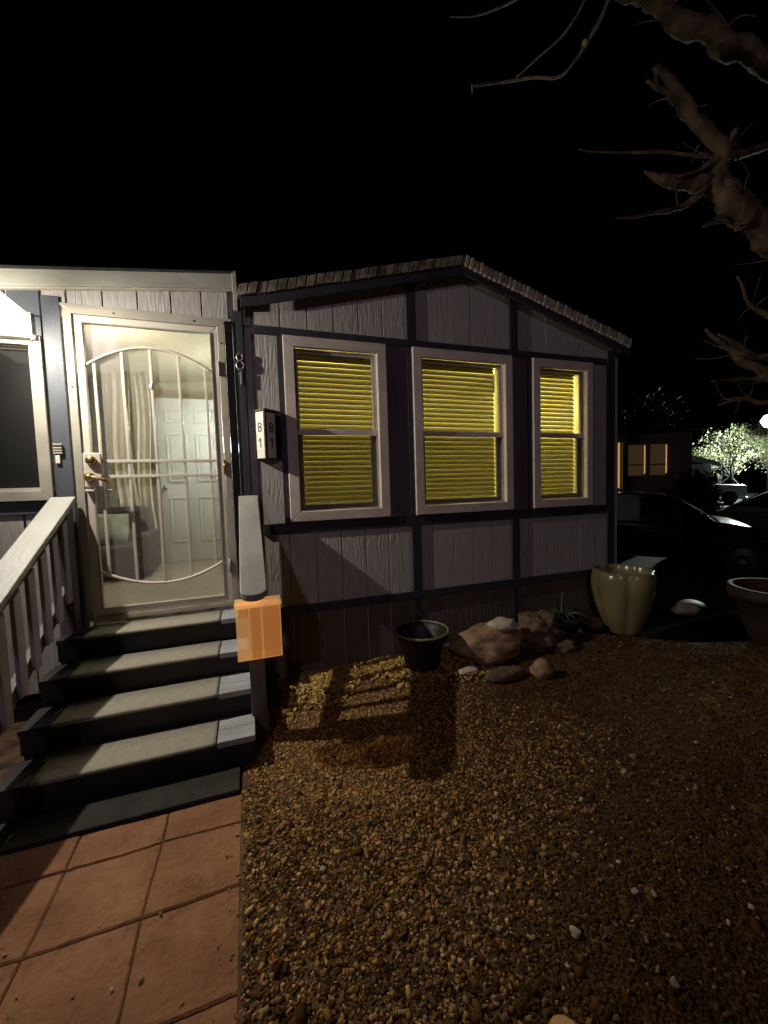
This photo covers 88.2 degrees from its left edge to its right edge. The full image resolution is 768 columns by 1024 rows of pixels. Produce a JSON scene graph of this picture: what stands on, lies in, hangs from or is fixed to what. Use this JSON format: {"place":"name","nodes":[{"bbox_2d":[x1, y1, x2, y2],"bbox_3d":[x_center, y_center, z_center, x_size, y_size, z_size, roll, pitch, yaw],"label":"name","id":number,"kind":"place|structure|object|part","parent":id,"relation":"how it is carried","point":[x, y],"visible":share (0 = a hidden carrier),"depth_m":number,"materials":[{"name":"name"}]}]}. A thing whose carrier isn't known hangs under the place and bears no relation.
{"place":"outdoors","nodes":[
{"label":"outdoors","id":0,"kind":"place"},
{"bbox_2d":[0,794,241,1023],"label":"path bed","id":1,"kind":"object","parent":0,"point":[123,886],"visible":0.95,"depth_m":1.35,"materials":[{"name":"tile"}]},
{"bbox_2d":[2,796,244,1020],"bbox_3d":[-0.818,1.439,0.907,0.955,0.039,1.820,-3,4,-19],"label":"path grit","id":2,"kind":"object","parent":1,"relation":"on","point":[141,978],"visible":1,"depth_m":1.27,"materials":[{"name":"brown gravel"}]},
{"bbox_2d":[0,607,255,856],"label":"entry steps","id":3,"kind":"structure","parent":1,"relation":"on","point":[45,775],"depth_m":2.12,"materials":[{"name":"paint"}]},
{"bbox_2d":[0,497,87,735],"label":"stair railing","id":4,"kind":"object","parent":3,"relation":"attached to","point":[51,524],"visible":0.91,"depth_m":2.13,"materials":[{"name":"grey paint"}]},
{"bbox_2d":[239,495,268,742],"bbox_3d":[-0.817,0.630,2.502,0.134,1.459,0.979,-3,4,-19],"label":"stair railing","id":5,"kind":"object","parent":3,"relation":"attached to","point":[253,589],"visible":0.94,"depth_m":2.30,"materials":[{"name":"grey paint"}]},
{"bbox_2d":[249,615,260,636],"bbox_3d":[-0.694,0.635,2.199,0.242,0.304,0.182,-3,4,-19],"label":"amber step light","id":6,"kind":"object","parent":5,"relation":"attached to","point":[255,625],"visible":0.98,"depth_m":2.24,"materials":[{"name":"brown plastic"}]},
{"bbox_2d":[0,671,243,823],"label":"earth under steps","id":7,"kind":"object","parent":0,"point":[10,756],"visible":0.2,"depth_m":2.43,"materials":[{"name":"brown soil"}]},
{"bbox_2d":[0,0,767,479],"label":"sky","id":8,"kind":"structure","parent":0,"point":[259,140],"materials":[{"name":"black"}]},
{"bbox_2d":[16,479,767,705],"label":"ground","id":9,"kind":"structure","parent":0,"point":[718,619],"depth_m":5.41,"materials":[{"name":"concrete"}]},
{"bbox_2d":[0,255,631,695],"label":"mobile home","id":10,"kind":"object","parent":9,"relation":"on","point":[450,441],"visible":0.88,"depth_m":3.29,"materials":[{"name":"grey"}]},
{"bbox_2d":[0,309,33,339],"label":"porch lamp","id":11,"kind":"object","parent":10,"relation":"attached to","point":[14,324],"visible":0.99,"depth_m":2.44,"materials":[{"name":"white glass"}]},
{"bbox_2d":[0,334,55,501],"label":"window","id":12,"kind":"structure","parent":10,"relation":"in","point":[26,454],"depth_m":2.52,"materials":[{"name":"beige paint"}]},
{"bbox_2d":[52,444,62,462],"bbox_3d":[-2.106,-0.378,2.562,0.048,0.126,0.016,-3,4,-19],"label":"doorbell","id":13,"kind":"object","parent":10,"relation":"attached to","point":[57,458],"visible":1,"depth_m":2.56,"materials":[{"name":"beige paint"}]},
{"bbox_2d":[105,372,139,506],"bbox_3d":[-2.933,-0.596,4.462,0.280,2.000,0.062,-3,4,-19],"label":"curtain","id":14,"kind":"object","parent":10,"relation":"hanging from","point":[116,438],"visible":0.51,"depth_m":4.43,"materials":[{"name":"beige fabric"}]},
{"bbox_2d":[98,506,161,577],"bbox_3d":[-2.760,0.289,4.157,0.630,0.680,0.630,-3,4,-19],"label":"sofa","id":15,"kind":"object","parent":10,"relation":"on","point":[148,552],"visible":0.66,"depth_m":3.99,"materials":[{"name":"grey fabric"}]},
{"bbox_2d":[98,514,128,544],"bbox_3d":[-2.820,0.175,4.083,0.329,0.326,0.170,0,-12,-25],"label":"pillow","id":16,"kind":"object","parent":15,"relation":"on","point":[118,527],"visible":0.71,"depth_m":4.04,"materials":[{"name":"fabric"}]},
{"bbox_2d":[133,372,161,563],"bbox_3d":[-2.742,-0.495,4.585,0.197,2.230,0.054,-3,4,-14],"label":"curtain","id":17,"kind":"object","parent":10,"relation":"hanging from","point":[143,429],"visible":0.65,"depth_m":4.56,"materials":[{"name":"beige fabric"}]},
{"bbox_2d":[72,314,231,615],"bbox_3d":[-1.558,-0.305,2.722,0.856,1.978,0.104,-3,4,-19],"label":"security door","id":18,"kind":"structure","parent":10,"relation":"in","point":[94,476],"depth_m":2.71,"materials":[{"name":"metal"}]},
{"bbox_2d":[155,398,226,562],"bbox_3d":[-2.362,-0.392,4.916,0.740,2.000,0.100,-3,4,-19],"label":"door","id":19,"kind":"structure","parent":10,"relation":"in","point":[169,439],"depth_m":4.90,"materials":[{"name":"wood"}]},
{"bbox_2d":[236,353,244,384],"bbox_3d":[-1.046,-1.043,2.887,0.062,0.229,0.012,-3,4,-19],"label":"house number","id":20,"kind":"object","parent":10,"relation":"attached to","point":[242,368],"visible":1,"depth_m":2.88,"materials":[{"name":"metal"}]},
{"bbox_2d":[254,408,281,459],"bbox_3d":[-0.851,-0.578,2.947,0.195,0.366,0.110,-3,4,-19],"label":"address box","id":21,"kind":"object","parent":10,"relation":"attached to","point":[268,433],"visible":1,"depth_m":2.93,"materials":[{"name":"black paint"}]},
{"bbox_2d":[282,335,390,521],"bbox_3d":[-0.376,-0.649,3.215,0.819,1.411,0.159,-3,4,-19],"label":"window","id":22,"kind":"structure","parent":10,"relation":"in","point":[350,453],"depth_m":3.24,"materials":[{"name":"paint"}]},
{"bbox_2d":[411,347,513,514],"bbox_3d":[0.704,-0.707,3.583,0.990,1.411,0.159,-3,4,-19],"label":"window","id":23,"kind":"structure","parent":10,"relation":"in","point":[467,440],"depth_m":3.62,"materials":[{"name":"paint"}]},
{"bbox_2d":[531,358,592,507],"bbox_3d":[1.733,-0.762,3.934,0.722,1.411,0.159,-3,4,-19],"label":"window","id":24,"kind":"structure","parent":10,"relation":"in","point":[559,455],"depth_m":3.97,"materials":[{"name":"paint"}]},
{"bbox_2d":[617,383,691,426],"bbox_3d":[12.896,-2.947,19.333,4.404,6.097,3.330,-3,4,-19],"label":"dark tree","id":25,"kind":"object","parent":9,"relation":"on","point":[656,415],"visible":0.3,"depth_m":18.71,"materials":[{"name":"green plant"}]},
{"bbox_2d":[617,424,706,495],"bbox_3d":[7.388,-1.072,14.534,4.307,3.260,5.600,-2,4,0],"label":"neighbour home","id":26,"kind":"object","parent":9,"relation":"on","point":[654,458],"visible":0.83,"depth_m":11.98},
{"bbox_2d":[617,443,622,488],"bbox_3d":[7.143,-1.388,11.991,0.170,1.400,0.031,-2,4,0],"label":"window","id":27,"kind":"structure","parent":26,"relation":"in","point":[619,445],"depth_m":11.98,"materials":[{"name":"brown glass"}]},
{"bbox_2d":[628,445,644,475],"bbox_3d":[7.637,-1.563,11.975,0.486,0.920,0.041,-2,4,0],"label":"window","id":28,"kind":"structure","parent":26,"relation":"in","point":[636,453],"depth_m":11.98,"materials":[{"name":"brown glass"}]},
{"bbox_2d":[650,444,666,474],"bbox_3d":[8.295,-1.584,11.973,0.471,0.920,0.041,-2,4,0],"label":"window","id":29,"kind":"structure","parent":26,"relation":"in","point":[658,452],"depth_m":11.98,"materials":[{"name":"brown glass"}]},
{"bbox_2d":[617,491,767,577],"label":"parked car","id":30,"kind":"object","parent":9,"relation":"on","point":[656,524],"visible":0.52,"depth_m":7.02,"materials":[{"name":"black paint"}]},
{"bbox_3d":[4.085,-0.087,7.876,1.220,0.370,0.079,1,4,34],"label":"side window","id":31,"kind":"part","parent":30,"relation":"part of","materials":[{"name":"black glass"}]},
{"bbox_3d":[5.094,-0.077,7.191,1.020,0.370,0.079,1,4,34],"label":"side window","id":32,"kind":"part","parent":30,"relation":"part of","materials":[{"name":"black glass"}]},
{"bbox_2d":[670,468,723,509],"bbox_3d":[7.794,-0.149,10.021,1.182,1.954,1.138,-3,4,-19],"label":"shrub","id":33,"kind":"object","parent":9,"relation":"on","point":[697,490],"visible":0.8,"depth_m":9.71,"materials":[{"name":"green plant"}]},
{"bbox_2d":[692,455,719,479],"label":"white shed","id":34,"kind":"structure","parent":9,"relation":"on","point":[701,463],"depth_m":24.26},
{"bbox_2d":[692,425,755,499],"bbox_3d":[23.340,-3.436,28.325,4.700,5.348,4.005,1,5,40],"label":"lit tree","id":35,"kind":"object","parent":9,"relation":"on","point":[727,474],"visible":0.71,"depth_m":27.29,"materials":[{"name":"green plant"}]},
{"bbox_2d":[695,445,758,497],"bbox_3d":[25.687,-3.029,30.080,3.474,4.121,3.716,-2,4,-2],"label":"lit tree","id":36,"kind":"object","parent":9,"relation":"on","point":[719,477],"visible":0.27,"depth_m":29.73,"materials":[{"name":"green plant"}]},
{"bbox_2d":[709,479,747,503],"bbox_3d":[19.302,-1.428,25.237,5.630,1.880,2.110,-1,4,11],"label":"pickup truck","id":37,"kind":"object","parent":9,"relation":"on","point":[732,493],"visible":0.2,"depth_m":23.94,"materials":[{"name":"white paint"}]},
{"bbox_2d":[699,490,767,523],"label":"parked car","id":38,"kind":"object","parent":9,"relation":"on","point":[754,508],"visible":0.1,"depth_m":8.53,"materials":[{"name":"paint"}]},
{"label":"rear window","id":39,"kind":"part","parent":38,"relation":"part of","materials":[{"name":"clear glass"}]},
{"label":"side window","id":40,"kind":"part","parent":38,"relation":"part of","materials":[{"name":"black glass"}]},
{"bbox_2d":[718,419,767,472],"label":"lit tree","id":41,"kind":"object","parent":9,"relation":"on","point":[760,445],"visible":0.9,"depth_m":32.75,"materials":[{"name":"green plant"}]},
{"bbox_2d":[760,415,767,489],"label":"street lamp","id":42,"kind":"object","parent":9,"relation":"on","point":[764,421],"visible":0.9,"depth_m":28.09,"materials":[{"name":"black paint"}]},
{"bbox_2d":[238,633,767,1023],"bbox_3d":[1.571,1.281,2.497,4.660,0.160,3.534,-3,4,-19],"label":"bark and gravel cover","id":43,"kind":"object","parent":0,"point":[524,1006],"visible":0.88,"depth_m":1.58,"materials":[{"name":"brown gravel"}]},
{"bbox_2d":[319,865,325,872],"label":"pebble","id":44,"kind":"object","parent":43,"relation":"on","point":[322,868],"visible":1,"depth_m":1.51,"materials":[{"name":"grey stone"}]},
{"bbox_2d":[275,646,493,716],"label":"leaf litter","id":45,"kind":"object","parent":43,"relation":"on","point":[340,677],"visible":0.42,"depth_m":3.03,"materials":[{"name":"plant"}]},
{"bbox_2d":[394,620,449,672],"bbox_3d":[0.308,1.098,3.215,0.452,0.306,0.452,-3,4,-19],"label":"dark planter","id":46,"kind":"object","parent":43,"relation":"on","point":[421,642],"visible":1,"depth_m":3.11,"materials":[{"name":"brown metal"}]},
{"bbox_2d":[458,665,478,674],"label":"rock","id":47,"kind":"object","parent":43,"relation":"on","point":[467,669],"visible":0.96,"depth_m":3.07,"materials":[{"name":"stone"}]},
{"bbox_2d":[448,622,522,665],"bbox_3d":[0.855,1.106,3.340,0.667,0.346,0.386,-3,4,-19],"label":"rock","id":48,"kind":"object","parent":43,"relation":"on","point":[483,643],"visible":0.91,"depth_m":3.23,"materials":[{"name":"brown stone"}]},
{"bbox_2d":[486,616,517,631],"bbox_3d":[0.998,0.949,3.328,0.264,0.116,0.171,-3,4,-19],"label":"rock","id":49,"kind":"object","parent":48,"relation":"on","point":[502,624],"visible":0.99,"depth_m":3.27,"materials":[{"name":"stone"}]},
{"bbox_2d":[492,814,498,820],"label":"pebble","id":50,"kind":"object","parent":43,"relation":"on","point":[494,816],"visible":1,"depth_m":1.74,"materials":[{"name":"grey stone"}]},
{"bbox_2d":[484,666,524,683],"bbox_3d":[0.904,1.216,2.972,0.350,0.109,0.144,-3,4,-19],"label":"rock","id":51,"kind":"object","parent":43,"relation":"on","point":[500,674],"visible":1,"depth_m":2.92,"materials":[{"name":"stone"}]},
{"bbox_2d":[246,631,767,1023],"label":"pebble scatter","id":52,"kind":"object","parent":43,"relation":"on","point":[504,1017],"visible":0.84,"depth_m":1.56,"materials":[{"name":"brown stone"}]},
{"bbox_2d":[529,658,553,679],"bbox_3d":[1.193,1.187,3.003,0.177,0.157,0.140,-3,4,-19],"label":"rock","id":53,"kind":"object","parent":43,"relation":"on","point":[541,668],"visible":0.99,"depth_m":2.96,"materials":[{"name":"brown stone"}]},
{"bbox_2d":[517,610,566,652],"bbox_3d":[1.386,1.080,3.549,0.509,0.389,0.376,-3,4,-19],"label":"rock","id":54,"kind":"object","parent":43,"relation":"on","point":[542,631],"visible":0.9,"depth_m":3.44,"materials":[{"name":"stone"}]},
{"bbox_2d":[555,639,576,652],"bbox_3d":[1.573,1.176,3.430,0.210,0.131,0.127,-3,4,-19],"label":"rock","id":55,"kind":"object","parent":43,"relation":"on","point":[565,646],"visible":0.92,"depth_m":3.40,"materials":[{"name":"stone"}]},
{"bbox_2d":[546,591,590,634],"bbox_3d":[1.749,0.965,3.852,0.419,0.400,0.419,-1,4,15],"label":"succulent bowl","id":56,"kind":"object","parent":43,"relation":"on","point":[571,621],"visible":0.77,"depth_m":3.75,"materials":[{"name":"green metal"}]},
{"bbox_2d":[569,925,580,938],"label":"pebble","id":57,"kind":"object","parent":43,"relation":"on","point":[576,932],"visible":1,"depth_m":1.28,"materials":[{"name":"grey stone"}]},
{"bbox_2d":[584,617,603,629],"bbox_3d":[2.073,1.099,3.901,0.184,0.129,0.157,-3,4,-19],"label":"rock","id":58,"kind":"object","parent":43,"relation":"on","point":[595,623],"visible":0.95,"depth_m":3.86,"materials":[{"name":"stone"}]},
{"bbox_2d":[450,0,767,413],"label":"bare tree","id":59,"kind":"object","parent":43,"relation":"on","point":[735,203],"visible":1,"depth_m":3.36,"materials":[{"name":"brown plant"}]},
{"bbox_2d":[591,564,656,635],"bbox_3d":[2.307,0.847,3.809,0.554,0.605,0.546,-3,4,-19],"label":"olive pot","id":60,"kind":"object","parent":43,"relation":"on","point":[624,595],"visible":1,"depth_m":3.65,"materials":[{"name":"ceramic"}]},
{"bbox_2d":[631,887,638,894],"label":"pebble","id":61,"kind":"object","parent":43,"relation":"on","point":[634,891],"visible":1,"depth_m":1.40,"materials":[{"name":"grey stone"}]},
{"bbox_2d":[651,890,657,897],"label":"pebble","id":62,"kind":"object","parent":43,"relation":"on","point":[654,893],"visible":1,"depth_m":1.39,"materials":[{"name":"grey stone"}]},
{"bbox_2d":[670,976,678,987],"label":"pebble","id":63,"kind":"object","parent":43,"relation":"on","point":[674,981],"visible":1,"depth_m":1.14,"materials":[{"name":"grey stone"}]},
{"bbox_2d":[671,599,706,615],"bbox_3d":[3.191,1.005,4.139,0.411,0.158,0.228,-3,4,-19],"label":"rock","id":64,"kind":"object","parent":43,"relation":"on","point":[687,607],"visible":1,"depth_m":4.08,"materials":[{"name":"stone"}]},
{"bbox_2d":[726,578,767,646],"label":"terracotta pot","id":65,"kind":"object","parent":43,"relation":"on","point":[750,595],"visible":0.96,"depth_m":3.35,"materials":[{"name":"ceramic"}]}
]}

